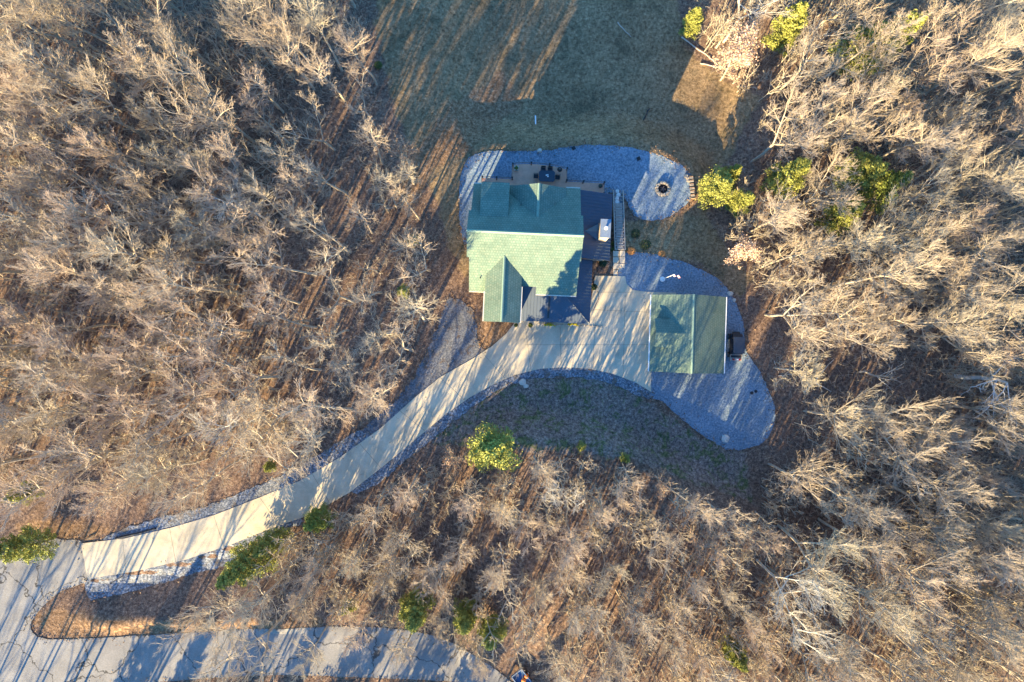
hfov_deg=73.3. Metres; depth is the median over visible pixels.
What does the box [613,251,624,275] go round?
paver walk
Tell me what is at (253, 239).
bare tree
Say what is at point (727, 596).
bare tree
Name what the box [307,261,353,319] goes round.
bare tree
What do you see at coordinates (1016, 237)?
bare tree
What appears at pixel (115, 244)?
bare tree
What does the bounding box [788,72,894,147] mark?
bare tree
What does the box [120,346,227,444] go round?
bare tree
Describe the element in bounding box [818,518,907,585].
bare tree
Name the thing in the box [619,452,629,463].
evergreen tree
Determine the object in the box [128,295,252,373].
bare tree
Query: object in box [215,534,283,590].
evergreen tree
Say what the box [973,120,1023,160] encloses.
bare tree
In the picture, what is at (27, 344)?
bare tree
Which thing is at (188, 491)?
bare tree
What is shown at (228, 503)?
rock strip
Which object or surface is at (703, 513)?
bare tree
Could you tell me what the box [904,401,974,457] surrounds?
bare tree
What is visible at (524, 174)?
deck
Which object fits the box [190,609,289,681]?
bare tree
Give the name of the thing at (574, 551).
bare tree
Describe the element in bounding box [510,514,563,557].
bare tree
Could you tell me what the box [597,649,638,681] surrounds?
bare tree
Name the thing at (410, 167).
bare tree
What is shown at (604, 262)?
shrub
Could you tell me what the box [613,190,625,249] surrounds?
garden stairs
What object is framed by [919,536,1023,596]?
bare tree
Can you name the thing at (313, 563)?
bare tree
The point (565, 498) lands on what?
bare tree
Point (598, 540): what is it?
understory
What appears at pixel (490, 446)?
evergreen tree
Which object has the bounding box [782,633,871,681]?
bare tree
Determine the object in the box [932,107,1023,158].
bare tree
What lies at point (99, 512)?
bare tree
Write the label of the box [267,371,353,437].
bare tree
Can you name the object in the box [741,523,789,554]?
bare tree
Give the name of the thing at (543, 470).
bare tree
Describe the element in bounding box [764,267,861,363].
bare tree
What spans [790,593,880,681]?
bare tree
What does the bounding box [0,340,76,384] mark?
bare tree
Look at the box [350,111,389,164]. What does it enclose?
bare tree
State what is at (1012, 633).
bare tree
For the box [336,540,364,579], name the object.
bare tree
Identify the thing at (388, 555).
bare tree
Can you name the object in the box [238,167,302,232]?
bare tree
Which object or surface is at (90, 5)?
bare tree
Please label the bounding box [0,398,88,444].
bare tree
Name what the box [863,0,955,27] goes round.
bare tree
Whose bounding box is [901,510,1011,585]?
bare tree
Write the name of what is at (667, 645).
bare tree
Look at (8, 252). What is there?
bare tree
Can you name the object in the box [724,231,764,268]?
leafy tree
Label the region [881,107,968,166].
bare tree
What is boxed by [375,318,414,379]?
bare tree
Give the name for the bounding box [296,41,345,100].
bare tree
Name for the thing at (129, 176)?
bare tree
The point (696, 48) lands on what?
fallen log
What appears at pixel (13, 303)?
bare tree
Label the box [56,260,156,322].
bare tree
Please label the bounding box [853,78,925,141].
bare tree
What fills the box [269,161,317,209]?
bare tree
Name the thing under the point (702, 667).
bare tree
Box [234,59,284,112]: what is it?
bare tree
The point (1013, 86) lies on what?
bare tree
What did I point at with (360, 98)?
bare tree
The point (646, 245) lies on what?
shrub
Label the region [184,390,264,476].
bare tree
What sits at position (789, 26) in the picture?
evergreen tree
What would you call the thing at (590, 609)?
bare tree
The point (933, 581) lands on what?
bare tree
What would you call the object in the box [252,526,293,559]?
evergreen tree
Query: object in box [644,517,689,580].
bare tree
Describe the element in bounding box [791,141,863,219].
bare tree
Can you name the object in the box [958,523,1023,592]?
bare tree
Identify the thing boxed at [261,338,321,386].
bare tree
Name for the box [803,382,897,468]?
bare tree
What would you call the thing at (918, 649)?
bare tree
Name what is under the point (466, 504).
bare tree
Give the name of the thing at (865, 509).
bare tree
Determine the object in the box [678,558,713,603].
bare tree
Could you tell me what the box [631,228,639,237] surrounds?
shrub
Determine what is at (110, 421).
bare tree
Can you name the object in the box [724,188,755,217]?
evergreen tree
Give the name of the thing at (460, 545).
bare tree
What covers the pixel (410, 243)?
bare tree
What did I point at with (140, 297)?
bare tree
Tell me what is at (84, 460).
bare tree
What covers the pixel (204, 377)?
bare tree
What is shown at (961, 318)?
bare tree
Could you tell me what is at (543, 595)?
bare tree
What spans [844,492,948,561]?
bare tree
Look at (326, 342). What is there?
bare tree
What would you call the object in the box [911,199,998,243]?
bare tree
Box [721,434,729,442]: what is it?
boulder
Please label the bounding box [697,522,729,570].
bare tree
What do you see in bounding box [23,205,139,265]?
bare tree
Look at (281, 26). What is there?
bare tree
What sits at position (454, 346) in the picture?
gravel spur
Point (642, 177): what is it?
patio gravel
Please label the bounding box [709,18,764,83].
leafy tree
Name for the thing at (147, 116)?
bare tree
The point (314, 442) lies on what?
bare tree
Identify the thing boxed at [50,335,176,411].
bare tree
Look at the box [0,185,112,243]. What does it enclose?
bare tree
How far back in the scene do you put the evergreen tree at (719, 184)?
81.99 m
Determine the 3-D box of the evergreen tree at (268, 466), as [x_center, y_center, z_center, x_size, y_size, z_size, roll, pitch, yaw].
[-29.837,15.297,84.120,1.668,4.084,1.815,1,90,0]
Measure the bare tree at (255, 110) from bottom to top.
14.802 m
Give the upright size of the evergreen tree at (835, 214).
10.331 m
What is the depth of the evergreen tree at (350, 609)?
83.71 m
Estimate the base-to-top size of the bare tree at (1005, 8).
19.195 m
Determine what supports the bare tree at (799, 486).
on the ground
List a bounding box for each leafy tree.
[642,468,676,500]
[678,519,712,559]
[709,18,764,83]
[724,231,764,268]
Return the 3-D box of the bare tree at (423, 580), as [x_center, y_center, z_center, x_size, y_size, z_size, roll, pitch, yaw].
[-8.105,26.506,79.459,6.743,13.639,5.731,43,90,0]
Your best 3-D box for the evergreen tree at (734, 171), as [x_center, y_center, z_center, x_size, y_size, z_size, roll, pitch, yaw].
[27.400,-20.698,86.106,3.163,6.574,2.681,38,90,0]
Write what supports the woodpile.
on the patio gravel
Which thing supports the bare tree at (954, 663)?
on the ground
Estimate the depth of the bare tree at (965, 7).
76.32 m
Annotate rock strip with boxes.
[84,518,302,600]
[103,430,370,540]
[352,367,650,493]
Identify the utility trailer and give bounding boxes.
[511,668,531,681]
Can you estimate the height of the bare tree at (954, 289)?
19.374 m
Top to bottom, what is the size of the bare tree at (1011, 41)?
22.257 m
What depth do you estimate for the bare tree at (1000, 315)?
80.72 m
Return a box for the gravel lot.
[618,252,775,449]
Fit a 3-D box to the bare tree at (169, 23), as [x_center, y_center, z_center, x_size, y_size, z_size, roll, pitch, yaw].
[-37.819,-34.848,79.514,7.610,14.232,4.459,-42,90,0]
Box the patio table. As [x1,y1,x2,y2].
[539,170,554,181]
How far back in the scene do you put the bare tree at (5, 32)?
75.02 m
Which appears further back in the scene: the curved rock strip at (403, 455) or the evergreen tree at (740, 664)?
the curved rock strip at (403, 455)
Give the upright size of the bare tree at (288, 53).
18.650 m
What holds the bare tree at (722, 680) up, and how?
on the ground
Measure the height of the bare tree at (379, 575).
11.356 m
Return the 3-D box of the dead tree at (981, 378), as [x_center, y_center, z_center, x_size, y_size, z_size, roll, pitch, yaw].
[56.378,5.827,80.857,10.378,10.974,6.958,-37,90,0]
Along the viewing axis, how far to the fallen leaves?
85.91 m
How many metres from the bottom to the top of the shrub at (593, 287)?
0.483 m
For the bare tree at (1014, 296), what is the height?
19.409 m
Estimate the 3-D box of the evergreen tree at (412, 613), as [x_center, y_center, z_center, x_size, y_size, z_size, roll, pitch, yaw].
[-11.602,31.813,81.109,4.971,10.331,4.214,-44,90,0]
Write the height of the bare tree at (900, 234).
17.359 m
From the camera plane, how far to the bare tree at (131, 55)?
72.90 m
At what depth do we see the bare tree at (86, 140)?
73.12 m
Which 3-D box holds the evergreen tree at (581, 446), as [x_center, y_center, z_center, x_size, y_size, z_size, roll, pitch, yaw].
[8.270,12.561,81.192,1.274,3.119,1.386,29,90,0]
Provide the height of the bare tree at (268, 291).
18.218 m
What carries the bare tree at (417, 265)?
on the ground
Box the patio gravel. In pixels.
[458,144,690,243]
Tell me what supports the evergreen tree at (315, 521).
on the ground
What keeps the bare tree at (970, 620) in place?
on the ground
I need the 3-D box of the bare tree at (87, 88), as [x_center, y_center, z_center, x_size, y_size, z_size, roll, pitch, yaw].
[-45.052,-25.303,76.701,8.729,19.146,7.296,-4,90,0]
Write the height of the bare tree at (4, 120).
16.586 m
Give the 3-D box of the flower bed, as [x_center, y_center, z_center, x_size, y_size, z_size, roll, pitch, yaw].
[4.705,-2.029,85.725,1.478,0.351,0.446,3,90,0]
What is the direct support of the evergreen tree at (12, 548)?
on the ground
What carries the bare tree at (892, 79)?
on the ground
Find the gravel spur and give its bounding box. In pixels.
[363,297,484,434]
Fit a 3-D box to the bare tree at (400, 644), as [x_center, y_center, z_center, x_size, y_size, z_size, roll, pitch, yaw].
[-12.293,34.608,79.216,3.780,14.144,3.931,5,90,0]
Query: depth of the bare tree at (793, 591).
69.58 m
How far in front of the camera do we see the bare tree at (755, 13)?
79.29 m
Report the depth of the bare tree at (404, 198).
77.72 m
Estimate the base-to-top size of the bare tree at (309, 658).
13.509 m
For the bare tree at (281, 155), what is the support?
on the ground
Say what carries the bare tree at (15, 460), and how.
on the ground
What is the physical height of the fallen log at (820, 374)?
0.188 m
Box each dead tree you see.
[859,360,906,392]
[954,352,1022,424]
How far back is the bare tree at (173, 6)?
83.75 m
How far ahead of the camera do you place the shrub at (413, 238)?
86.39 m
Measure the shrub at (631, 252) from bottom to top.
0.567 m
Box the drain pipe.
[115,528,155,539]
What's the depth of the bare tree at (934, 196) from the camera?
74.11 m
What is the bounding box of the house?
[466,182,612,323]
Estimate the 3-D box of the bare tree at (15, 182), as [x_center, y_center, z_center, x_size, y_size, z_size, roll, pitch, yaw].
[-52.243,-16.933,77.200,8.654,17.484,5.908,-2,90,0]
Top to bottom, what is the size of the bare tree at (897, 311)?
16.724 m
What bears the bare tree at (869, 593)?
on the ground
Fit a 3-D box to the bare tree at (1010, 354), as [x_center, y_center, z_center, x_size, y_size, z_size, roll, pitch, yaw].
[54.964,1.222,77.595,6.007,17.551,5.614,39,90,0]
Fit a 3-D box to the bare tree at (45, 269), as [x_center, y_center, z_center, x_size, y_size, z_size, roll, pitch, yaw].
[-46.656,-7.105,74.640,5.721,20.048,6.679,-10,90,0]
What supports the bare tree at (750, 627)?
on the ground
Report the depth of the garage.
81.79 m
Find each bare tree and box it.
[0,0,90,56]
[0,4,49,39]
[0,23,65,77]
[0,29,122,111]
[0,55,90,131]
[0,68,119,158]
[0,102,45,158]
[0,123,118,212]
[0,153,89,207]
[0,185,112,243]
[0,191,62,234]
[0,236,76,275]
[0,271,34,275]
[0,295,80,348]
[0,301,17,304]
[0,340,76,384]
[0,343,52,346]
[0,375,31,381]
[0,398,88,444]
[0,404,65,462]
[0,453,56,483]
[0,454,108,532]
[0,456,18,462]
[1,0,123,53]
[4,245,127,304]
[4,345,112,401]
[11,309,119,359]
[12,421,143,521]
[13,389,133,439]
[14,53,150,141]
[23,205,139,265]
[37,173,162,248]
[40,344,145,395]
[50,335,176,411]
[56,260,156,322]
[60,124,169,172]
[62,0,156,63]
[66,381,170,458]
[68,461,174,519]
[71,213,187,292]
[78,478,143,520]
[92,172,199,242]
[97,310,196,364]
[99,26,179,110]
[106,0,217,100]
[108,417,221,480]
[109,157,183,204]
[111,442,208,510]
[113,264,209,330]
[115,0,127,9]
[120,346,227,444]
[125,96,196,151]
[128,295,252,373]
[129,252,238,309]
[134,0,186,16]
[135,124,227,184]
[136,2,215,65]
[138,228,216,279]
[144,46,254,144]
[146,456,245,527]
[151,582,256,675]
[169,202,248,252]
[171,130,257,202]
[179,338,280,427]
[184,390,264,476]
[188,165,286,234]
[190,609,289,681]
[193,203,286,269]
[204,0,274,67]
[213,564,296,638]
[220,0,315,89]
[225,237,317,279]
[227,382,299,477]
[232,79,289,144]
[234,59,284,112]
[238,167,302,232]
[242,294,316,338]
[245,268,300,319]
[250,0,311,63]
[253,127,317,173]
[255,413,329,501]
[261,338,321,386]
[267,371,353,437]
[267,435,308,469]
[269,87,334,150]
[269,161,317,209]
[273,553,328,609]
[276,192,326,243]
[280,151,347,198]
[283,580,318,630]
[286,615,333,681]
[288,0,342,71]
[289,204,351,272]
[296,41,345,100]
[302,318,349,363]
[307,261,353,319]
[314,0,343,33]
[319,345,358,388]
[331,21,377,85]
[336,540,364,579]
[338,196,378,233]
[338,597,381,661]
[342,65,375,125]
[343,277,382,318]
[347,366,398,419]
[347,488,396,545]
[349,312,400,360]
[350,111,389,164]
[361,523,433,580]
[366,164,408,207]
[367,541,400,598]
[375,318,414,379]
[382,130,423,173]
[383,633,418,672]
[384,284,445,335]
[386,179,421,220]
[388,223,418,260]
[389,468,419,513]
[391,150,420,185]
[391,232,436,289]
[408,550,453,612]
[425,601,450,647]
[438,443,468,477]
[438,526,474,575]
[450,475,481,524]
[466,646,500,681]
[476,560,517,595]
[487,492,516,528]
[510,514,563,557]
[525,573,558,611]
[527,448,562,490]
[535,627,579,681]
[539,479,585,514]
[545,514,594,570]
[547,548,594,592]
[567,592,611,640]
[569,654,597,681]
[589,501,616,531]
[594,553,633,600]
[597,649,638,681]
[603,621,634,676]
[609,471,649,524]
[620,589,665,650]
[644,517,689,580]
[652,618,691,676]
[662,587,706,655]
[672,491,722,526]
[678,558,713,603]
[681,623,713,680]
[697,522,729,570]
[702,497,758,545]
[706,661,753,681]
[712,573,761,627]
[722,0,796,42]
[732,603,783,667]
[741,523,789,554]
[748,646,777,681]
[749,175,809,243]
[751,71,829,163]
[756,556,843,662]
[764,226,837,291]
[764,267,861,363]
[767,448,863,518]
[771,338,831,394]
[776,12,865,92]
[777,524,879,627]
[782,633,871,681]
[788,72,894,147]
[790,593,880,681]
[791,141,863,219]
[800,284,908,365]
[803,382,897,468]
[803,475,902,534]
[807,0,890,36]
[809,213,895,266]
[815,7,934,82]
[818,92,923,154]
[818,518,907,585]
[818,566,926,647]
[821,250,940,311]
[828,20,914,112]
[828,298,927,351]
[832,625,938,681]
[841,388,962,479]
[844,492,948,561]
[845,184,951,271]
[850,581,959,669]
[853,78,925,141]
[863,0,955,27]
[864,429,994,520]
[865,546,990,646]
[874,0,1003,95]
[875,289,990,351]
[876,198,989,284]
[877,616,983,681]
[878,139,989,232]
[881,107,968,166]
[881,475,1005,565]
[885,664,906,681]
[898,92,990,158]
[899,593,1023,675]
[900,122,992,188]
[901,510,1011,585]
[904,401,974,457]
[905,0,964,36]
[906,231,1023,312]
[908,13,1023,100]
[910,629,1018,681]
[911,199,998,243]
[911,300,1023,392]
[919,0,999,40]
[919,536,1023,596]
[926,445,1023,503]
[927,501,1023,546]
[931,573,1023,656]
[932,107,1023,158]
[935,0,1023,83]
[937,258,1023,325]
[940,391,1023,458]
[942,138,1023,202]
[946,216,1023,261]
[953,612,1023,671]
[954,326,1023,374]
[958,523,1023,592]
[959,0,1023,29]
[959,79,1023,130]
[963,43,1023,99]
[963,429,1023,462]
[966,485,1023,518]
[972,300,1023,318]
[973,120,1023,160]
[973,582,1023,623]
[973,647,1023,681]
[980,16,1023,59]
[980,358,1023,391]
[985,182,1023,216]
[996,570,1023,588]
[997,295,1023,299]
[999,81,1023,93]
[1001,449,1023,454]
[1002,618,1023,630]
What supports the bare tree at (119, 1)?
on the ground
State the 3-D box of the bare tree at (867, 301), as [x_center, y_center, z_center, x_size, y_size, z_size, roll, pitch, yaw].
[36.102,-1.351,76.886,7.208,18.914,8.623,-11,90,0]
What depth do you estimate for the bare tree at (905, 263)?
69.68 m
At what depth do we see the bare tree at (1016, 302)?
72.52 m
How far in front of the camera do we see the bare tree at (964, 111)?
75.20 m
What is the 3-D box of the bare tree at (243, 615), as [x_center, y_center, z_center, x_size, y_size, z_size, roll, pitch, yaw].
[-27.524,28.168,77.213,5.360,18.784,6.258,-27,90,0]
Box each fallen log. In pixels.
[681,37,717,64]
[804,359,833,392]
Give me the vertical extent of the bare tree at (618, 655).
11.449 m
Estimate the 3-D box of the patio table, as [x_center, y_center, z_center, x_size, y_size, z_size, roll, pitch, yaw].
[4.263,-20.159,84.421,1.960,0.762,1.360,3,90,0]
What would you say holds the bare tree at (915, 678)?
on the ground
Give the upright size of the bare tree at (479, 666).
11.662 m
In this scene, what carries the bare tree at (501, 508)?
on the ground
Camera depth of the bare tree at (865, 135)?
74.14 m
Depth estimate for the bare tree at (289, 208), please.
75.00 m
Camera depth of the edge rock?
85.78 m
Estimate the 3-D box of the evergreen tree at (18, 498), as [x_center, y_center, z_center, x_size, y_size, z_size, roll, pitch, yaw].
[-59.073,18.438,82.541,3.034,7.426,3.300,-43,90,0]
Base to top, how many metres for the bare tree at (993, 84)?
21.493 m
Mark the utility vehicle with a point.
(737, 347)
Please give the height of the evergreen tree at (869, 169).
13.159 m
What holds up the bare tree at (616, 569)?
on the ground
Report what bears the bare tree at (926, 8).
on the ground
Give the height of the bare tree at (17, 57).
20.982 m
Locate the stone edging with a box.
[539,323,601,327]
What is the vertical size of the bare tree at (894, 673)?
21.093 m
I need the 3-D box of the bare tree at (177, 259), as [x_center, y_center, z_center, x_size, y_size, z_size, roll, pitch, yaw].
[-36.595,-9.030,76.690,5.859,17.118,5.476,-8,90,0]
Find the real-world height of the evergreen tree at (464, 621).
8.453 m
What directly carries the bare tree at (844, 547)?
on the ground
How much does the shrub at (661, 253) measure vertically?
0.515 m
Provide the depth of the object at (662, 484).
78.15 m
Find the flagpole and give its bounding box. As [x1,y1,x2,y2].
[660,274,679,281]
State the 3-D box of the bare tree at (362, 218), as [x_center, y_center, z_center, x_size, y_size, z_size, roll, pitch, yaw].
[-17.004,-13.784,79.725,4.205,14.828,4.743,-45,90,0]
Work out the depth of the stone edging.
85.83 m
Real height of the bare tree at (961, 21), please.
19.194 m
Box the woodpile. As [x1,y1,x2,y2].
[689,175,695,198]
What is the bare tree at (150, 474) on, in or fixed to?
on the ground
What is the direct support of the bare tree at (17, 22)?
on the ground
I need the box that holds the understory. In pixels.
[0,0,1023,681]
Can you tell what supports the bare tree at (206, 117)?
on the ground
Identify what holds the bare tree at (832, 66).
on the ground
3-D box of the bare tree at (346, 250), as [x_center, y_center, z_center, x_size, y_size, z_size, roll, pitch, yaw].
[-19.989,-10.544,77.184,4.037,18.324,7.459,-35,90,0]
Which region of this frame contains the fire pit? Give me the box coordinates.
[655,181,670,196]
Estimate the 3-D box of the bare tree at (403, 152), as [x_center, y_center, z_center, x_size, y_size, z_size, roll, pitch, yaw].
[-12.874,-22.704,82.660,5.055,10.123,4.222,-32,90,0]
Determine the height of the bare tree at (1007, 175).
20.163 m
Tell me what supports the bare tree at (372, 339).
on the ground
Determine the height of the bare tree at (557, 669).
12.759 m
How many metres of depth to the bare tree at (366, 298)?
74.30 m
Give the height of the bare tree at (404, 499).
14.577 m
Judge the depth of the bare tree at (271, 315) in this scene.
73.33 m
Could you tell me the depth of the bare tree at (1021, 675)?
76.60 m
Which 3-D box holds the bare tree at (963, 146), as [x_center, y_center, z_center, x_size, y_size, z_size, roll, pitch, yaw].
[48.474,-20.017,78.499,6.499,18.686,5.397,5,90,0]
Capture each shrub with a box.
[374,61,381,69]
[407,234,420,246]
[591,284,597,289]
[599,260,606,266]
[627,247,635,254]
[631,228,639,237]
[639,239,650,249]
[658,250,664,256]
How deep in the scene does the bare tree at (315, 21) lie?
73.01 m
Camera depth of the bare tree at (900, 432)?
71.58 m
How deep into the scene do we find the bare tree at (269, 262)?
71.97 m
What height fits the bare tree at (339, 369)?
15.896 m
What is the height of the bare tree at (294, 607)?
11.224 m
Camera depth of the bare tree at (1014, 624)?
80.26 m
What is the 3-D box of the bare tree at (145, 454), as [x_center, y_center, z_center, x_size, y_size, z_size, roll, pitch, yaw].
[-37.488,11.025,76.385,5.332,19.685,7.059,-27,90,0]
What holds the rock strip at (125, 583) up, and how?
on the ground
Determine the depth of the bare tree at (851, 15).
76.15 m
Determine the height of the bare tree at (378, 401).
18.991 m
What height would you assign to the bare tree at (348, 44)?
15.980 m
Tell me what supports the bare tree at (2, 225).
on the ground
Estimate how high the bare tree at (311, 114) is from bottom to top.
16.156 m
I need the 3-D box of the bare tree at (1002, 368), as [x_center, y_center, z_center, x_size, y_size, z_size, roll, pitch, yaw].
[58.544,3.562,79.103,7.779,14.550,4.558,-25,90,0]
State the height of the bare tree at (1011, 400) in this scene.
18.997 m
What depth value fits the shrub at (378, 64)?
86.91 m
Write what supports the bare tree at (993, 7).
on the ground
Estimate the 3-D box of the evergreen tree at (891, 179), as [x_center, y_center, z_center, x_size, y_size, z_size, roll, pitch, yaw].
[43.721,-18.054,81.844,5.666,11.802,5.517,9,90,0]
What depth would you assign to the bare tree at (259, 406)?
71.28 m
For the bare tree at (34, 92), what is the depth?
72.80 m
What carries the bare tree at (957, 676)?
on the ground
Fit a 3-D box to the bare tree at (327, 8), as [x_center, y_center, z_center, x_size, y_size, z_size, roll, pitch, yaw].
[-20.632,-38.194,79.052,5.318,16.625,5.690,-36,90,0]
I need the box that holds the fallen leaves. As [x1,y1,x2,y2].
[23,136,783,681]
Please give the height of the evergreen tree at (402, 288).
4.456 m
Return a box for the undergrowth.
[0,0,1023,681]
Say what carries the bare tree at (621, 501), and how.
on the ground
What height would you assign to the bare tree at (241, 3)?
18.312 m
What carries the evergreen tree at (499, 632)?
on the ground
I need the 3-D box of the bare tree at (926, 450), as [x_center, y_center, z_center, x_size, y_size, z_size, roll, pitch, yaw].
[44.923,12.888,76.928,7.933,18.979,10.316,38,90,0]
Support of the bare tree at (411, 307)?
on the ground
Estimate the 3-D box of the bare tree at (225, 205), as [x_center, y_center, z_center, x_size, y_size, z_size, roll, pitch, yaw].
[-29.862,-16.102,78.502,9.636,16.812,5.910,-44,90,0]
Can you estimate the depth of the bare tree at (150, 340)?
72.14 m
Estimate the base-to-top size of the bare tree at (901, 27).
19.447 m
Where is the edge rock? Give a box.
[519,379,525,385]
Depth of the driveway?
85.91 m
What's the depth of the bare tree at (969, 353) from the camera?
72.42 m
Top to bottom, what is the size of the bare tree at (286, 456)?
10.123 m
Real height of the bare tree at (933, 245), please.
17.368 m
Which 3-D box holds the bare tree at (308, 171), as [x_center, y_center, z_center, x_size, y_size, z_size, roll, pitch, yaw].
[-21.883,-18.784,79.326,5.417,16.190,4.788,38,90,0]
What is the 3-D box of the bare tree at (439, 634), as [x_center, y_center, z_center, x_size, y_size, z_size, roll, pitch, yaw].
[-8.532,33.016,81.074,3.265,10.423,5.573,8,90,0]
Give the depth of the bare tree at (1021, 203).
82.61 m
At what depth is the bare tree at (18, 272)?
79.95 m
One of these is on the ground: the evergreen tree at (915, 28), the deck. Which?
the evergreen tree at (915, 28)
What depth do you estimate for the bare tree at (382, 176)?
76.04 m
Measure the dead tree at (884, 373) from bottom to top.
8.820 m
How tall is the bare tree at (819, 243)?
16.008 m
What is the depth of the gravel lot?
85.98 m
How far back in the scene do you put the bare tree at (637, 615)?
73.02 m
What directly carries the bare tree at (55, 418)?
on the ground
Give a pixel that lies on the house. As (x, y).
(535, 251)
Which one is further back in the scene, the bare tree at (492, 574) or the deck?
the deck
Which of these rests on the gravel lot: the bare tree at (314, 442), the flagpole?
the flagpole
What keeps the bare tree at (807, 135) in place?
on the ground
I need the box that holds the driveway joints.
[122,310,636,568]
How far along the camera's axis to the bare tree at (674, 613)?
73.56 m
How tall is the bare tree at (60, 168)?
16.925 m
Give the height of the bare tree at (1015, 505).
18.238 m
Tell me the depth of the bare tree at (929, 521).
71.68 m
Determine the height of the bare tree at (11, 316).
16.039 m
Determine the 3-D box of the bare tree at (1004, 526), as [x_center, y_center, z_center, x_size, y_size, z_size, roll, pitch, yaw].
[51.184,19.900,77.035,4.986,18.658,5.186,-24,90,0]
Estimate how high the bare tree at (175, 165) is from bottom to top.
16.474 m
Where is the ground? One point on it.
(460, 82)
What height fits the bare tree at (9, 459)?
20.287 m
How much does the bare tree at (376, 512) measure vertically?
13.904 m
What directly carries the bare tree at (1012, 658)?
on the ground
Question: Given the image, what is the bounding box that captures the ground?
[0,0,1023,681]
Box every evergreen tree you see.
[0,523,58,564]
[1,480,44,505]
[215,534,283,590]
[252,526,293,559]
[263,458,276,473]
[302,502,338,534]
[341,598,358,615]
[396,283,409,298]
[397,582,436,633]
[452,597,477,635]
[465,421,522,473]
[476,610,508,650]
[576,440,586,451]
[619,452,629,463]
[678,6,703,40]
[695,164,734,209]
[717,634,748,672]
[721,164,741,188]
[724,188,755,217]
[759,156,812,200]
[761,0,809,57]
[814,199,866,235]
[827,9,929,80]
[827,146,890,200]
[848,169,913,214]
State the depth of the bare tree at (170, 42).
72.51 m
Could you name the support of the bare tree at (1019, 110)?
on the ground
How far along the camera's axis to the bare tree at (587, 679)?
76.70 m
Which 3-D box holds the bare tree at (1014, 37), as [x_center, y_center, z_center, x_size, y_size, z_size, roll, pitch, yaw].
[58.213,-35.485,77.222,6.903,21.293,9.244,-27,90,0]
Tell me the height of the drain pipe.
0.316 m
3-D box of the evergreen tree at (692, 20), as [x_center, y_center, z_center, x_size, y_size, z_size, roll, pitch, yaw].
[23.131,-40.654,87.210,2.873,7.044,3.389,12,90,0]
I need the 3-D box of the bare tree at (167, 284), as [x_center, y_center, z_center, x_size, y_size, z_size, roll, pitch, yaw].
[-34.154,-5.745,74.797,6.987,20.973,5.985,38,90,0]
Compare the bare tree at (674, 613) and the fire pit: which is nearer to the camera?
the bare tree at (674, 613)
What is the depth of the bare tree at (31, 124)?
71.29 m
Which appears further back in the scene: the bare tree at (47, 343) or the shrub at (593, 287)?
the shrub at (593, 287)
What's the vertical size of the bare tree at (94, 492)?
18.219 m
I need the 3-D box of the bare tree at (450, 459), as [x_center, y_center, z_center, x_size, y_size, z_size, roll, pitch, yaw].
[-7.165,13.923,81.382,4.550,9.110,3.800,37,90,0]
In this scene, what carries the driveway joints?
on the driveway
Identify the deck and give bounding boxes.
[481,162,604,192]
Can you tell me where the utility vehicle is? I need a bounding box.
[727,332,744,360]
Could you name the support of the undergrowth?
on the ground
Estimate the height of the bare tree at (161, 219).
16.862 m
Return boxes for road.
[0,537,510,681]
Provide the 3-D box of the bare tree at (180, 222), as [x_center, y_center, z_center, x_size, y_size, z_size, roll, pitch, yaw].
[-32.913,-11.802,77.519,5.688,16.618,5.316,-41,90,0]
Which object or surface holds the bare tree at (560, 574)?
on the ground
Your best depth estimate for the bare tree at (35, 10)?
72.79 m
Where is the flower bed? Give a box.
[544,323,554,326]
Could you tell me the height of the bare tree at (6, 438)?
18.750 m
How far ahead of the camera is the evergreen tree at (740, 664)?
78.44 m
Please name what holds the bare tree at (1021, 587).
on the ground
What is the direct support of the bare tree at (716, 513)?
on the ground
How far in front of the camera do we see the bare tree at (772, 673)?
76.91 m
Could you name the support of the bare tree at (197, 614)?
on the ground
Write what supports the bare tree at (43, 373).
on the ground
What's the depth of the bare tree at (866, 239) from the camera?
72.98 m
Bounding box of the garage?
[648,294,726,373]
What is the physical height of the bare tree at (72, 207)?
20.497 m
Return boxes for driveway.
[81,276,675,578]
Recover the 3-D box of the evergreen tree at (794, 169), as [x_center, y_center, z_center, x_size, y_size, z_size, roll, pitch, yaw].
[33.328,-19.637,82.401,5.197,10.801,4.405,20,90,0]
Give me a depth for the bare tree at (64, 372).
72.22 m
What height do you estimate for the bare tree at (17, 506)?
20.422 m
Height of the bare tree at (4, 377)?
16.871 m
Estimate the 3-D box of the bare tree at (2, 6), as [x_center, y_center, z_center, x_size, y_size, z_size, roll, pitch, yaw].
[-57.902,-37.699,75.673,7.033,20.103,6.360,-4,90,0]
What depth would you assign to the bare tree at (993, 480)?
75.84 m
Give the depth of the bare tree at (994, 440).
77.74 m
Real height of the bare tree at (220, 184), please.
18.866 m
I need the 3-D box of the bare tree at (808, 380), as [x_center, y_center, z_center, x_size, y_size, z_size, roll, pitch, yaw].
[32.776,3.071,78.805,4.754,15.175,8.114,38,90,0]
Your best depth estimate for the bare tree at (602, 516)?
73.41 m
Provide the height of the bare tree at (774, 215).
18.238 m
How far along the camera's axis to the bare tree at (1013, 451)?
83.83 m
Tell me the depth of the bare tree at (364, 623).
76.17 m
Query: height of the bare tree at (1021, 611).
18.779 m
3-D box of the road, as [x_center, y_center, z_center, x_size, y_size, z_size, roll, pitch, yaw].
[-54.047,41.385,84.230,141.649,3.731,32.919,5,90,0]

